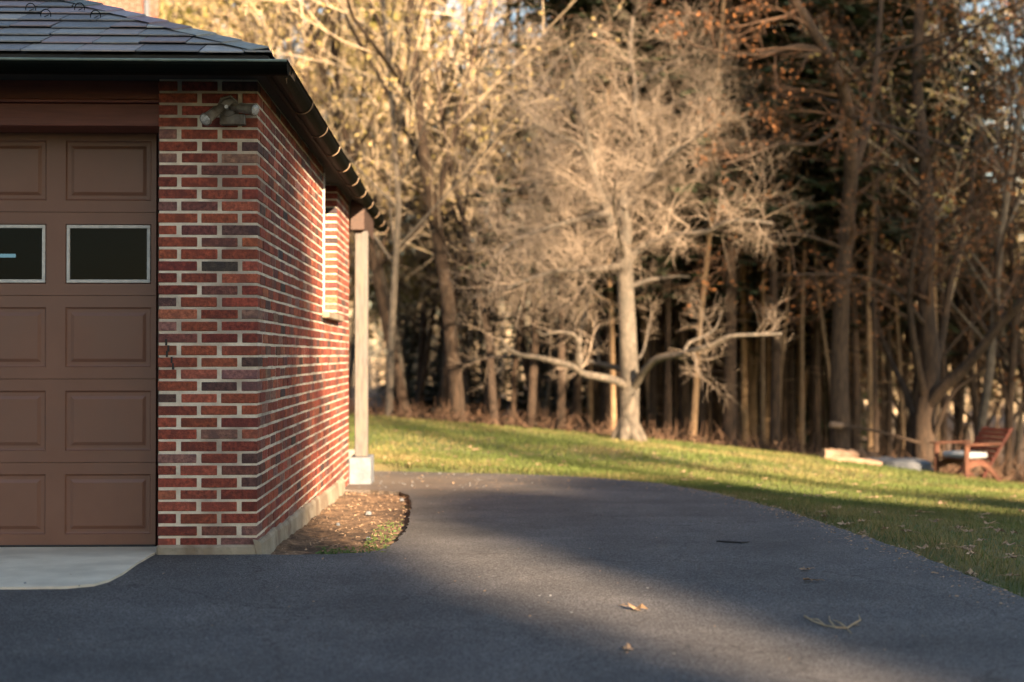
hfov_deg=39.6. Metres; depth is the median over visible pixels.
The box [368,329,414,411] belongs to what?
young evergreen
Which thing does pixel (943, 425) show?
conifer tree
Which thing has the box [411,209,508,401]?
bare tree
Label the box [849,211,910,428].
conifer tree
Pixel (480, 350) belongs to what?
young evergreen
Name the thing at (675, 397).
sapling
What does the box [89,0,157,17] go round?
brick house
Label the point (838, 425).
fallen branch
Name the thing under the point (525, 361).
bare tree
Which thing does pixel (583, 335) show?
conifer tree
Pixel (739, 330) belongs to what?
sapling
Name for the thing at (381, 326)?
golden tree
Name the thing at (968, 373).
slender tree
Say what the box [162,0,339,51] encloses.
slender tree
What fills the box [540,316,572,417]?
young evergreen
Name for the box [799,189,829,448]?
sapling
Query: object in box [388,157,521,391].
slender tree
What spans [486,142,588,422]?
golden tree
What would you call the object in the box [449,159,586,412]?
slender tree
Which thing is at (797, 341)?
conifer tree
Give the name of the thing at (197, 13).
slender tree
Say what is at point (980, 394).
oak tree
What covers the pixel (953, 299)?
conifer tree
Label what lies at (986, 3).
sky
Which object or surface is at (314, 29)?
slender tree
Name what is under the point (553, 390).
bare tree
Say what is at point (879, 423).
conifer tree
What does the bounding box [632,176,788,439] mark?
conifer tree
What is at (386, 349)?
bare tree
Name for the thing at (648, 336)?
sapling
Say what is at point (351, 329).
tree
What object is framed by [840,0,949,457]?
sapling
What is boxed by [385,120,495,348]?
bare tree
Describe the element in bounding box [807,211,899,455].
bare tree
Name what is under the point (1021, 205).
conifer tree
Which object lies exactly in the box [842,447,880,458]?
mossy log
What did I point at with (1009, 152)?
slender tree
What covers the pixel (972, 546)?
fallen leaf
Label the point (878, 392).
slender tree
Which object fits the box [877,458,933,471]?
flat rock
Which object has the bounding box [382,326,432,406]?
young evergreen
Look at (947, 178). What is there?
sapling
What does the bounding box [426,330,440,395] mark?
young evergreen
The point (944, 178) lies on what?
sapling
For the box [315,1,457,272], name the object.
bare tree
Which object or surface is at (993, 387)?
conifer tree
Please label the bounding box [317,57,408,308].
golden tree
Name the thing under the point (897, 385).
oak tree
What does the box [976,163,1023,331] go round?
bare tree
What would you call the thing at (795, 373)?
conifer tree
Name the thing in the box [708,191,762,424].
bare tree
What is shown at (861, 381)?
conifer tree
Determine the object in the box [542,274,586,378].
slender tree
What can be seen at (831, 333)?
slender tree
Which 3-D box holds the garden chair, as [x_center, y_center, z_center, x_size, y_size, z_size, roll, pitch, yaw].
[7.939,2.002,24.465,1.192,1.031,0.860,0,-1,-26]
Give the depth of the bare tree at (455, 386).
28.20 m
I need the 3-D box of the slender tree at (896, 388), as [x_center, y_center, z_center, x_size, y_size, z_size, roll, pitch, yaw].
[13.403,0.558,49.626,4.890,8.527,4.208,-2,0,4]
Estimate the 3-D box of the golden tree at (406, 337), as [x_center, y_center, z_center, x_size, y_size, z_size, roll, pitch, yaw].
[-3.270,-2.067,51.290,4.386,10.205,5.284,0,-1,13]
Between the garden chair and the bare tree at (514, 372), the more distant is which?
the bare tree at (514, 372)
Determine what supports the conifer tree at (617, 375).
on the forest floor
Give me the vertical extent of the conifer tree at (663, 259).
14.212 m
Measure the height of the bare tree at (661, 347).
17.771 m
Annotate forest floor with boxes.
[349,359,1023,480]
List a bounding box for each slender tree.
[158,0,260,42]
[158,0,349,111]
[160,0,478,268]
[161,0,364,96]
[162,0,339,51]
[162,0,404,157]
[162,0,430,390]
[177,0,626,417]
[184,0,368,62]
[193,7,381,283]
[207,0,450,174]
[219,0,397,149]
[248,0,409,149]
[279,10,441,307]
[296,3,459,153]
[338,0,521,296]
[341,106,473,411]
[349,46,451,399]
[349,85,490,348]
[351,202,482,399]
[370,1,541,414]
[378,24,520,388]
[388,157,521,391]
[397,273,440,393]
[435,87,569,413]
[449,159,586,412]
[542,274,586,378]
[543,175,675,418]
[769,100,915,434]
[772,0,1023,475]
[808,324,872,398]
[808,336,895,427]
[858,213,917,407]
[860,0,1023,427]
[861,340,903,443]
[877,327,916,417]
[895,48,1023,450]
[909,178,1021,415]
[948,255,1015,443]
[948,367,972,442]
[953,3,1023,474]
[963,73,1023,338]
[975,233,1022,413]
[989,128,1023,470]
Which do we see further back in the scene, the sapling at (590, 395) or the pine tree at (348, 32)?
the pine tree at (348, 32)
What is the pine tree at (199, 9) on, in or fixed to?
on the forest floor
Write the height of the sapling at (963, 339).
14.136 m
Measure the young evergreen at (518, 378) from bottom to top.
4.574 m
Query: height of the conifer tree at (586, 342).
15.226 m
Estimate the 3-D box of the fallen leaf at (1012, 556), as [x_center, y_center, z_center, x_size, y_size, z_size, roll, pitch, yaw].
[2.686,1.175,7.732,0.122,0.018,0.061,0,-1,11]
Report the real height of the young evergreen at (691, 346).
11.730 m
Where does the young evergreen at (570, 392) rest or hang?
on the forest floor
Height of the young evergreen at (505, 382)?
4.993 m
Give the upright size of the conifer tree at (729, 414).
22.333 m
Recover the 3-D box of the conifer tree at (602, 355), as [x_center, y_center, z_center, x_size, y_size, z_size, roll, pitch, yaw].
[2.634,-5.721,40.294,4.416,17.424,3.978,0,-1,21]
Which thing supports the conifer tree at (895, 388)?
on the forest floor
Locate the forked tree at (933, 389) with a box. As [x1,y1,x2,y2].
[723,0,1023,467]
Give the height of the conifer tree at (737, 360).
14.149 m
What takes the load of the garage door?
in the brick garage
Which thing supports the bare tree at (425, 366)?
on the forest floor
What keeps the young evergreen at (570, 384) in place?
on the forest floor
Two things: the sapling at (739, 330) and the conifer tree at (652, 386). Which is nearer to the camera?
the conifer tree at (652, 386)
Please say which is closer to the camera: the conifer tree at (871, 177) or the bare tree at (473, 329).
the conifer tree at (871, 177)
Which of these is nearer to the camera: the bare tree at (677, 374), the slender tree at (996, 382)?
the bare tree at (677, 374)
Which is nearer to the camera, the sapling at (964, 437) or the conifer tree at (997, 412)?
the sapling at (964, 437)
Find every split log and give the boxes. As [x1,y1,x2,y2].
[820,448,858,459]
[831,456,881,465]
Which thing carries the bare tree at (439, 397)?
on the forest floor
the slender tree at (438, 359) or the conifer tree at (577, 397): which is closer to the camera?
the conifer tree at (577, 397)
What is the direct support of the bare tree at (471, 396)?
on the forest floor
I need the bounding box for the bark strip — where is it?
[716,540,748,543]
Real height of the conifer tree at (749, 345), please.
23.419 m
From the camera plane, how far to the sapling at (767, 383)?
39.53 m
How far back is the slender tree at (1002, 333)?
34.12 m
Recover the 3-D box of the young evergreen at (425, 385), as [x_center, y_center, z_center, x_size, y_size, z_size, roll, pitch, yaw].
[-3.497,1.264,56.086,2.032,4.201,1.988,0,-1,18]
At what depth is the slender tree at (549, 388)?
39.10 m
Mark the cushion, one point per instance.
(960, 454)
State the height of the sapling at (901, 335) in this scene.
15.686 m
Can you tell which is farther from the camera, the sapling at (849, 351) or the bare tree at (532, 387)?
the sapling at (849, 351)
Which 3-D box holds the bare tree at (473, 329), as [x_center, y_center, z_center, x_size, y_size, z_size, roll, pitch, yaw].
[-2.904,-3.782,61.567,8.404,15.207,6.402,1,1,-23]
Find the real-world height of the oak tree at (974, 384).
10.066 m
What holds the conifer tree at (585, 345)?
on the forest floor
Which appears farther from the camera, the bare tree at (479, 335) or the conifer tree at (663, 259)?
the bare tree at (479, 335)
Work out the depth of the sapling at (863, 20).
28.35 m
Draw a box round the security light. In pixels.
[200,95,258,125]
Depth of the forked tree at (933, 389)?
26.94 m
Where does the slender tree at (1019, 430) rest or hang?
on the forest floor
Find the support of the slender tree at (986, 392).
on the forest floor
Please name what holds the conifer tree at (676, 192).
on the forest floor
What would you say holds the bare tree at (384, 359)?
on the forest floor
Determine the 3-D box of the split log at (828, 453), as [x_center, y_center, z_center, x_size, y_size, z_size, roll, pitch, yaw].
[5.801,2.014,25.179,0.822,0.250,0.229,0,-1,-31]
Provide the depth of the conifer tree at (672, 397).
55.80 m
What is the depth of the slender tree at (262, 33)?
42.87 m
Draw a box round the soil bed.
[271,492,409,554]
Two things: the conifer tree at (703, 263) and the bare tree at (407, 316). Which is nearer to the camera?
the conifer tree at (703, 263)
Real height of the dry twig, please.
0.013 m
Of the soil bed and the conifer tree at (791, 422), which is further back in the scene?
the conifer tree at (791, 422)
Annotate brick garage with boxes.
[0,0,388,554]
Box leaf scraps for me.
[58,471,1020,658]
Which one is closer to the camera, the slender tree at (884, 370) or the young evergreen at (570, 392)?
the slender tree at (884, 370)
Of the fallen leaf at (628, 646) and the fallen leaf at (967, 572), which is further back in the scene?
the fallen leaf at (967, 572)
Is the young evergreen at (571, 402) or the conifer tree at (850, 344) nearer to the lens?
the conifer tree at (850, 344)
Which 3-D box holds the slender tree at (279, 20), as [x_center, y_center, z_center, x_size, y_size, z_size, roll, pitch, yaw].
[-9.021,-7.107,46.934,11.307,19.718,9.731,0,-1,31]
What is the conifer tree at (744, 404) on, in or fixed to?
on the forest floor
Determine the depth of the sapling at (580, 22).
30.32 m
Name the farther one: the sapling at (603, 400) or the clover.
the sapling at (603, 400)
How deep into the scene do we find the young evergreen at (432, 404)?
46.22 m
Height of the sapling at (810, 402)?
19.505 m
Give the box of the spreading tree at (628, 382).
[432,0,815,441]
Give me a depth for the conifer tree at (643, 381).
49.38 m
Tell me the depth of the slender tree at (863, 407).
54.17 m
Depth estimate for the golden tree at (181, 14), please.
47.09 m
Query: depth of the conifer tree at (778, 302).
41.08 m
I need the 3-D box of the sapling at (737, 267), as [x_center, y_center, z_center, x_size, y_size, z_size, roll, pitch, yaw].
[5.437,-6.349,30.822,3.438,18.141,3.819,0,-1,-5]
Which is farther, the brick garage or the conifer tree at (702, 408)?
the conifer tree at (702, 408)
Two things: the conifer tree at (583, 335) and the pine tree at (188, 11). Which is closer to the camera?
the pine tree at (188, 11)
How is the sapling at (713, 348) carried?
on the forest floor
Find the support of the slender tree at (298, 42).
on the forest floor
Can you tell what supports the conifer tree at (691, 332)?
on the forest floor
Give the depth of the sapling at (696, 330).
35.91 m
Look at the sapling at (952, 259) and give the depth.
38.46 m
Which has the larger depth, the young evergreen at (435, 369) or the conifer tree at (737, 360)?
the young evergreen at (435, 369)
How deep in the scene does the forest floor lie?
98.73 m
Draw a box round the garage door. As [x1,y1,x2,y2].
[0,132,157,546]
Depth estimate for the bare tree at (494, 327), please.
41.80 m
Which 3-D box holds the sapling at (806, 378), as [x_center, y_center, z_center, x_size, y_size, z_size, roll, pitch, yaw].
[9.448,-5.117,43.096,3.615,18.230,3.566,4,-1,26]
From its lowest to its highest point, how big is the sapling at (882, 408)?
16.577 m
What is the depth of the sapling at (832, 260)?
31.94 m
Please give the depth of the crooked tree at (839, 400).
25.50 m
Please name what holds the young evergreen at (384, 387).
on the forest floor
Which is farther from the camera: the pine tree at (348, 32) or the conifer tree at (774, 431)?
the pine tree at (348, 32)
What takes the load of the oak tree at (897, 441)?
on the forest floor
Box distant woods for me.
[349,240,1023,421]
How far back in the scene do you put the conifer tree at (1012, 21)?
34.31 m
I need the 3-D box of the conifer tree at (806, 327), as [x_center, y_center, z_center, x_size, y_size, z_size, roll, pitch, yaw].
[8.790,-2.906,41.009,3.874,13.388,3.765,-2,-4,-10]
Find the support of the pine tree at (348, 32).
on the forest floor
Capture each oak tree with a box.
[791,60,1023,474]
[796,83,1023,448]
[798,0,1020,457]
[807,101,1023,457]
[811,98,1016,433]
[824,257,946,428]
[868,0,1023,480]
[877,0,1023,411]
[947,323,1018,445]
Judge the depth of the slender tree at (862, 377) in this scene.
49.18 m
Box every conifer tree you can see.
[456,0,666,430]
[481,0,703,431]
[489,11,721,412]
[519,22,588,425]
[521,1,697,433]
[527,50,678,428]
[536,230,647,397]
[544,299,647,422]
[547,49,626,410]
[557,239,739,433]
[564,0,763,439]
[564,0,883,447]
[569,12,759,420]
[572,0,759,435]
[576,0,766,438]
[623,0,776,441]
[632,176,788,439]
[637,48,768,442]
[637,317,643,417]
[641,246,765,383]
[645,246,694,398]
[657,203,809,422]
[660,0,889,451]
[671,368,673,427]
[672,137,752,356]
[677,253,806,371]
[678,11,826,446]
[700,2,852,448]
[713,26,839,444]
[715,155,893,396]
[716,19,902,451]
[720,27,867,449]
[736,0,909,451]
[736,283,808,373]
[739,266,810,430]
[740,12,882,454]
[755,321,865,445]
[759,215,877,448]
[765,61,875,446]
[778,0,959,449]
[779,249,865,402]
[784,0,989,456]
[791,0,973,451]
[794,315,885,448]
[807,305,895,402]
[824,1,1022,424]
[829,62,899,400]
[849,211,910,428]
[850,184,892,423]
[862,354,895,429]
[863,0,1022,471]
[863,338,913,409]
[876,0,1023,472]
[895,222,991,419]
[936,0,1023,465]
[945,57,1023,439]
[951,197,1020,470]
[971,115,1022,413]
[1004,0,1022,27]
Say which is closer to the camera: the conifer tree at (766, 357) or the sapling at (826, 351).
the sapling at (826, 351)
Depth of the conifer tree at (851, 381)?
47.52 m
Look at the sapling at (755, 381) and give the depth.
36.67 m
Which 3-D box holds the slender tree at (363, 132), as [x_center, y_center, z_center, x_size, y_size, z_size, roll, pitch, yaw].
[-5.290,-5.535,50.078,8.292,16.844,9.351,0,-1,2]
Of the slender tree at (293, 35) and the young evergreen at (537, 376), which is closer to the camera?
the slender tree at (293, 35)
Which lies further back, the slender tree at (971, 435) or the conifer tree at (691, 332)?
the slender tree at (971, 435)
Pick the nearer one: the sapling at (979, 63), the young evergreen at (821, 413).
the sapling at (979, 63)
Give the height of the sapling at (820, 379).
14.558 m
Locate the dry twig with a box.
[804,614,860,633]
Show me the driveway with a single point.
(421, 612)
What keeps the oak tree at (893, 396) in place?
on the forest floor
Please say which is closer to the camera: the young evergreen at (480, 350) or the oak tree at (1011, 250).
the oak tree at (1011, 250)
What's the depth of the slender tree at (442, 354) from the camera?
46.04 m
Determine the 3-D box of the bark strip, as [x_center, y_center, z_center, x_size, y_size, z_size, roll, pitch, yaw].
[1.319,1.203,8.518,0.200,0.013,0.071,0,-1,16]
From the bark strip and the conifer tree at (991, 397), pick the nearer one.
the bark strip
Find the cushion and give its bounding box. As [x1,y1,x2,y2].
[942,450,986,458]
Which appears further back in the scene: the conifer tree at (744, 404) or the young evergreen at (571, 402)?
the young evergreen at (571, 402)
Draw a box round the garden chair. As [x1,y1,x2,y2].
[929,426,1012,481]
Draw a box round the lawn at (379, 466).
[315,415,1023,597]
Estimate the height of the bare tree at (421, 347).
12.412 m
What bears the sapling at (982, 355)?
on the forest floor
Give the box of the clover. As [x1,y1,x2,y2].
[315,519,402,553]
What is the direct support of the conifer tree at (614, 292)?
on the forest floor
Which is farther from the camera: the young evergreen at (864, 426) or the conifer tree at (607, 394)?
the young evergreen at (864, 426)
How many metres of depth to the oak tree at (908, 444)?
31.47 m
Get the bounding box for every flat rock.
[865,457,891,459]
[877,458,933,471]
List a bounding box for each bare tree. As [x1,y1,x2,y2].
[191,0,422,253]
[237,0,565,418]
[266,0,579,422]
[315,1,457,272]
[320,0,601,424]
[321,0,648,426]
[322,0,602,424]
[346,0,703,415]
[349,0,538,414]
[349,158,379,345]
[349,280,374,367]
[350,244,436,412]
[351,1,575,423]
[351,133,521,415]
[352,296,436,390]
[367,2,571,414]
[369,240,471,353]
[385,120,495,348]
[388,0,654,431]
[397,200,491,370]
[400,196,528,414]
[402,0,551,419]
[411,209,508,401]
[413,125,509,414]
[431,0,614,425]
[465,1,761,427]
[469,153,557,419]
[504,287,570,419]
[505,38,678,436]
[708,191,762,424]
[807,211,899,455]
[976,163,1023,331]
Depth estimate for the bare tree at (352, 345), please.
62.60 m
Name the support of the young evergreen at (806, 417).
on the forest floor
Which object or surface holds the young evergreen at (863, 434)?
on the forest floor
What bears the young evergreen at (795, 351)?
on the forest floor
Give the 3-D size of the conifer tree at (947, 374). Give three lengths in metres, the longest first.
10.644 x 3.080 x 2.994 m
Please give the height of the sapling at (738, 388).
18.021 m
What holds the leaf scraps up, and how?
on the driveway
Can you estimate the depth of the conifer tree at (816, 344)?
33.19 m
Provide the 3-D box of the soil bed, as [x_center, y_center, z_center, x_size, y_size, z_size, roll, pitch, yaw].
[-1.152,1.325,10.706,0.980,0.179,5.700,0,-1,-2]
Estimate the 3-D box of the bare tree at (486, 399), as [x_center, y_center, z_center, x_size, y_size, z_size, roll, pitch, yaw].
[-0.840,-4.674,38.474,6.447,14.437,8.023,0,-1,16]
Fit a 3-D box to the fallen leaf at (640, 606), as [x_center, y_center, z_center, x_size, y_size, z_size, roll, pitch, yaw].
[0.519,1.153,6.208,0.070,0.028,0.152,1,-1,-44]
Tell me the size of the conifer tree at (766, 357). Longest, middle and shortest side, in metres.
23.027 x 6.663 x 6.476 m
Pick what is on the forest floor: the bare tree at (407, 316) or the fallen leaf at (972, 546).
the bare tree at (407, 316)
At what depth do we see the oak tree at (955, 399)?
38.25 m
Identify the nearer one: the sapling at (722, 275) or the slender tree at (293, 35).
the sapling at (722, 275)
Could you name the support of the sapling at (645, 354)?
on the forest floor
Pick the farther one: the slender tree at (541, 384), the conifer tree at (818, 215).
the slender tree at (541, 384)
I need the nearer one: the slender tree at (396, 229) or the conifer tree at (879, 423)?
the slender tree at (396, 229)
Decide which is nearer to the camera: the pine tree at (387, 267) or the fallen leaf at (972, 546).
the fallen leaf at (972, 546)
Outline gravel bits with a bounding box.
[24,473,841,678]
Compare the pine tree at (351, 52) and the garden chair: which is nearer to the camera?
the garden chair
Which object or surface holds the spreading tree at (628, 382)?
on the lawn at (379, 466)
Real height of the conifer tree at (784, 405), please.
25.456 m
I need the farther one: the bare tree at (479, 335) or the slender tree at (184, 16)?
the bare tree at (479, 335)
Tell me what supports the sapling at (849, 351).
on the forest floor
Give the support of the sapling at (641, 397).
on the forest floor
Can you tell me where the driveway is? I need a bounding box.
[0,471,1023,681]
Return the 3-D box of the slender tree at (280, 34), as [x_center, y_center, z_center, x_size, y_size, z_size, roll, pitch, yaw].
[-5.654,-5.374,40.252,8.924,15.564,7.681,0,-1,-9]
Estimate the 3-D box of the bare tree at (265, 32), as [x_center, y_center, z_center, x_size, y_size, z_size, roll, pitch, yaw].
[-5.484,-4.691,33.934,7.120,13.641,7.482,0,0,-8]
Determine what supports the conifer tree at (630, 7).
on the forest floor
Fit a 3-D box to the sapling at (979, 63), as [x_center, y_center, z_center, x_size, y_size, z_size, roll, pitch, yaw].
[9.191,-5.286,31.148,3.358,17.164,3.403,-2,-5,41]
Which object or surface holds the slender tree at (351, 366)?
on the forest floor
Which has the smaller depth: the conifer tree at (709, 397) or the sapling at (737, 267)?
the sapling at (737, 267)
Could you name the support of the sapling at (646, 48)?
on the forest floor
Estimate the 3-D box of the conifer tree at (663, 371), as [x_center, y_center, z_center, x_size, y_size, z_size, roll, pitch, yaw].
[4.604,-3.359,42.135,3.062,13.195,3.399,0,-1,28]
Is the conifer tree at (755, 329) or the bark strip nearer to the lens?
the bark strip
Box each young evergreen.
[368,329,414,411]
[373,309,428,411]
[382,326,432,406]
[393,299,440,413]
[409,333,438,414]
[410,315,440,412]
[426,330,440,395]
[436,317,482,417]
[438,311,502,416]
[465,295,509,418]
[471,313,510,414]
[472,318,517,415]
[474,275,553,423]
[497,328,545,423]
[517,323,547,410]
[540,286,618,427]
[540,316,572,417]
[544,298,586,426]
[565,320,586,426]
[582,323,673,422]
[614,321,706,433]
[671,297,759,433]
[671,337,806,452]
[672,184,821,441]
[706,295,827,446]
[757,349,827,448]
[804,344,866,450]
[805,379,880,451]
[808,363,895,447]
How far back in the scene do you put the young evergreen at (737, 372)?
52.69 m
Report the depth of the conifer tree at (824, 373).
52.35 m
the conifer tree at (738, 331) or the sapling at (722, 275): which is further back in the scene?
the conifer tree at (738, 331)
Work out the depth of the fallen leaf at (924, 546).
8.28 m
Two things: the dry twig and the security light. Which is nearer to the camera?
the dry twig
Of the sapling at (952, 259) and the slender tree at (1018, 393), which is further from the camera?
the slender tree at (1018, 393)
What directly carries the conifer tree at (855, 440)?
on the forest floor
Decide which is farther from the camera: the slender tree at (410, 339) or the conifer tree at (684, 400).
the slender tree at (410, 339)
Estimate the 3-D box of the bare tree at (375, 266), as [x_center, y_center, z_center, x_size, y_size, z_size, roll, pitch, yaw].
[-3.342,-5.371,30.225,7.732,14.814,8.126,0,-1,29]
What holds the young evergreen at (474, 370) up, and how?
on the forest floor
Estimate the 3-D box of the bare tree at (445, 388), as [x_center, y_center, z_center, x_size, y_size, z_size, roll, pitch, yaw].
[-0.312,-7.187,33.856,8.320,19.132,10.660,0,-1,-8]
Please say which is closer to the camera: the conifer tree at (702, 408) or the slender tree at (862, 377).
the conifer tree at (702, 408)
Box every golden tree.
[158,0,206,27]
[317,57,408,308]
[349,164,452,371]
[353,226,438,407]
[387,210,483,408]
[388,221,489,344]
[392,29,532,415]
[405,120,542,346]
[478,70,569,399]
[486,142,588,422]
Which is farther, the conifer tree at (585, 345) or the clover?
the conifer tree at (585, 345)
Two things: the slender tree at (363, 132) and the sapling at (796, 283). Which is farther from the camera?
the slender tree at (363, 132)
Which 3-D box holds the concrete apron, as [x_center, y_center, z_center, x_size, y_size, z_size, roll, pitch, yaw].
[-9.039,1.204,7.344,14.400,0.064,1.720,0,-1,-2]
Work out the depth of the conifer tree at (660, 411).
40.60 m
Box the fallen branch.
[829,421,943,452]
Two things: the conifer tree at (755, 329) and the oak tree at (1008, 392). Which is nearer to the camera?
the oak tree at (1008, 392)
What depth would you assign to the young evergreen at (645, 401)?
53.71 m
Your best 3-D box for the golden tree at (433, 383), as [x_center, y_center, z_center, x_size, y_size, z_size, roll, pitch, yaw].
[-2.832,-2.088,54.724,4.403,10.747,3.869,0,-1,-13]
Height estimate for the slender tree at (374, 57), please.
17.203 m
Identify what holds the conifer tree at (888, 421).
on the forest floor
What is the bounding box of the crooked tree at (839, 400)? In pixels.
[647,0,1023,448]
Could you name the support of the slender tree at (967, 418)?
on the forest floor
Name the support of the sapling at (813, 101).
on the forest floor
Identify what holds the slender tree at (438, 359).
on the forest floor
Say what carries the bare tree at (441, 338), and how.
on the forest floor
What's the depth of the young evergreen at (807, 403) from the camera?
54.24 m
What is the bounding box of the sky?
[172,0,1023,367]
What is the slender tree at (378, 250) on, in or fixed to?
on the forest floor
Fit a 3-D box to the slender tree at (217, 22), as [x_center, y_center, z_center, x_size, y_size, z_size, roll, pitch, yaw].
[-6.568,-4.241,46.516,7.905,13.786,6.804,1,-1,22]
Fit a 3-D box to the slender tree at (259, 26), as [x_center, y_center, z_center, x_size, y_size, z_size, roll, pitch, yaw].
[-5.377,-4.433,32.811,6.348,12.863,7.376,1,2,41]
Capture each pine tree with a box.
[158,0,436,195]
[158,0,550,207]
[161,0,251,42]
[175,0,406,293]
[243,0,461,256]
[262,0,445,218]
[284,53,420,321]
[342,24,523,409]
[349,31,488,413]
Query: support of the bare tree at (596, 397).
on the forest floor
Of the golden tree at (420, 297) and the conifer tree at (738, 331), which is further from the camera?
the golden tree at (420, 297)
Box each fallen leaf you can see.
[618,602,647,610]
[621,643,633,651]
[911,544,928,549]
[951,545,975,547]
[965,568,978,576]
[996,555,1016,557]
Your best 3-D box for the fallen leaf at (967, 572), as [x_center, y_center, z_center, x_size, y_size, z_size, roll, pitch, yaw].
[2.362,1.188,7.294,0.072,0.031,0.145,0,-1,5]
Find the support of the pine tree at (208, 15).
on the forest floor
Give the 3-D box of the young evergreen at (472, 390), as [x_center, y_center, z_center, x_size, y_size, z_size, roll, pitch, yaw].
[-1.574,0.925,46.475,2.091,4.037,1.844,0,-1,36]
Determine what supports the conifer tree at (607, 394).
on the forest floor
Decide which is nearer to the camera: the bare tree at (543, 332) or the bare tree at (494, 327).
the bare tree at (494, 327)
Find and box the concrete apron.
[0,545,157,589]
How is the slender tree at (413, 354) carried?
on the forest floor
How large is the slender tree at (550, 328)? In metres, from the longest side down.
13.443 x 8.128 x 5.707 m
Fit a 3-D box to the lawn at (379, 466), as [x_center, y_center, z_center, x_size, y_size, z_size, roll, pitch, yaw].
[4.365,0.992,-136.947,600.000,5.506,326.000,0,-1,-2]
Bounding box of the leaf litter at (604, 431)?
[349,396,1023,481]
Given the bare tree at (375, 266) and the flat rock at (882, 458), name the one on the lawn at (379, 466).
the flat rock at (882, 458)
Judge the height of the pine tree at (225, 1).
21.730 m
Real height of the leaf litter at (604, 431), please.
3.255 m
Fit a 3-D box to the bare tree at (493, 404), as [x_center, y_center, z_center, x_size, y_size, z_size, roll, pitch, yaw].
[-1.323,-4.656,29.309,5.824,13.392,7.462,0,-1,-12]
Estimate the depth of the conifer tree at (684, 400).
34.06 m
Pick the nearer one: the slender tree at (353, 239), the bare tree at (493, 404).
the bare tree at (493, 404)
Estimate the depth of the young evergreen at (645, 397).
49.03 m
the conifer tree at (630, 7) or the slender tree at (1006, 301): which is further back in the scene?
the slender tree at (1006, 301)
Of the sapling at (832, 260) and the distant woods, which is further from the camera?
the distant woods
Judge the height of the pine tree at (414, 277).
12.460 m
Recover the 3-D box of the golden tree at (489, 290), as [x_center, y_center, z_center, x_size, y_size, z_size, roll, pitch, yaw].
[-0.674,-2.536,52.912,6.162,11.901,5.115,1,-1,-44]
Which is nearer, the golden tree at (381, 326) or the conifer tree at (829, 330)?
the conifer tree at (829, 330)
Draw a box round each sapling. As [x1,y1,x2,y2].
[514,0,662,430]
[529,0,689,410]
[530,0,682,371]
[540,1,645,431]
[540,3,692,419]
[600,0,693,431]
[616,303,645,430]
[625,73,740,434]
[640,93,678,388]
[644,0,760,446]
[644,14,723,433]
[659,0,746,441]
[696,186,723,394]
[705,1,831,441]
[712,53,833,409]
[735,0,858,429]
[735,261,757,415]
[739,0,863,397]
[739,40,770,445]
[762,232,770,449]
[776,10,885,447]
[792,84,842,415]
[794,0,964,452]
[794,333,827,404]
[795,22,847,447]
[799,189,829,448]
[806,215,824,404]
[823,255,867,375]
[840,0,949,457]
[841,10,933,456]
[860,0,992,470]
[860,13,959,457]
[868,6,967,387]
[929,0,1023,469]
[932,64,995,388]
[936,144,987,450]
[944,170,988,443]
[953,208,1002,427]
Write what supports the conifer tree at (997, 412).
on the forest floor
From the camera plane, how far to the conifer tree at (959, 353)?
34.30 m
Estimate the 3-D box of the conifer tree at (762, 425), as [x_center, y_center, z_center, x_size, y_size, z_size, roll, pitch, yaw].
[5.719,-4.375,31.331,3.474,14.212,3.682,0,-1,22]
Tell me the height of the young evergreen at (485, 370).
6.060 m
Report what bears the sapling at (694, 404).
on the forest floor
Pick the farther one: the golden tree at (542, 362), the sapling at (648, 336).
the golden tree at (542, 362)
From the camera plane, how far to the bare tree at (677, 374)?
45.01 m
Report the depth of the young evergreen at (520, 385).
46.69 m
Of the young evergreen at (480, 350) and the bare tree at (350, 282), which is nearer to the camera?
the bare tree at (350, 282)
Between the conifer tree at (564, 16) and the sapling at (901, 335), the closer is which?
the conifer tree at (564, 16)

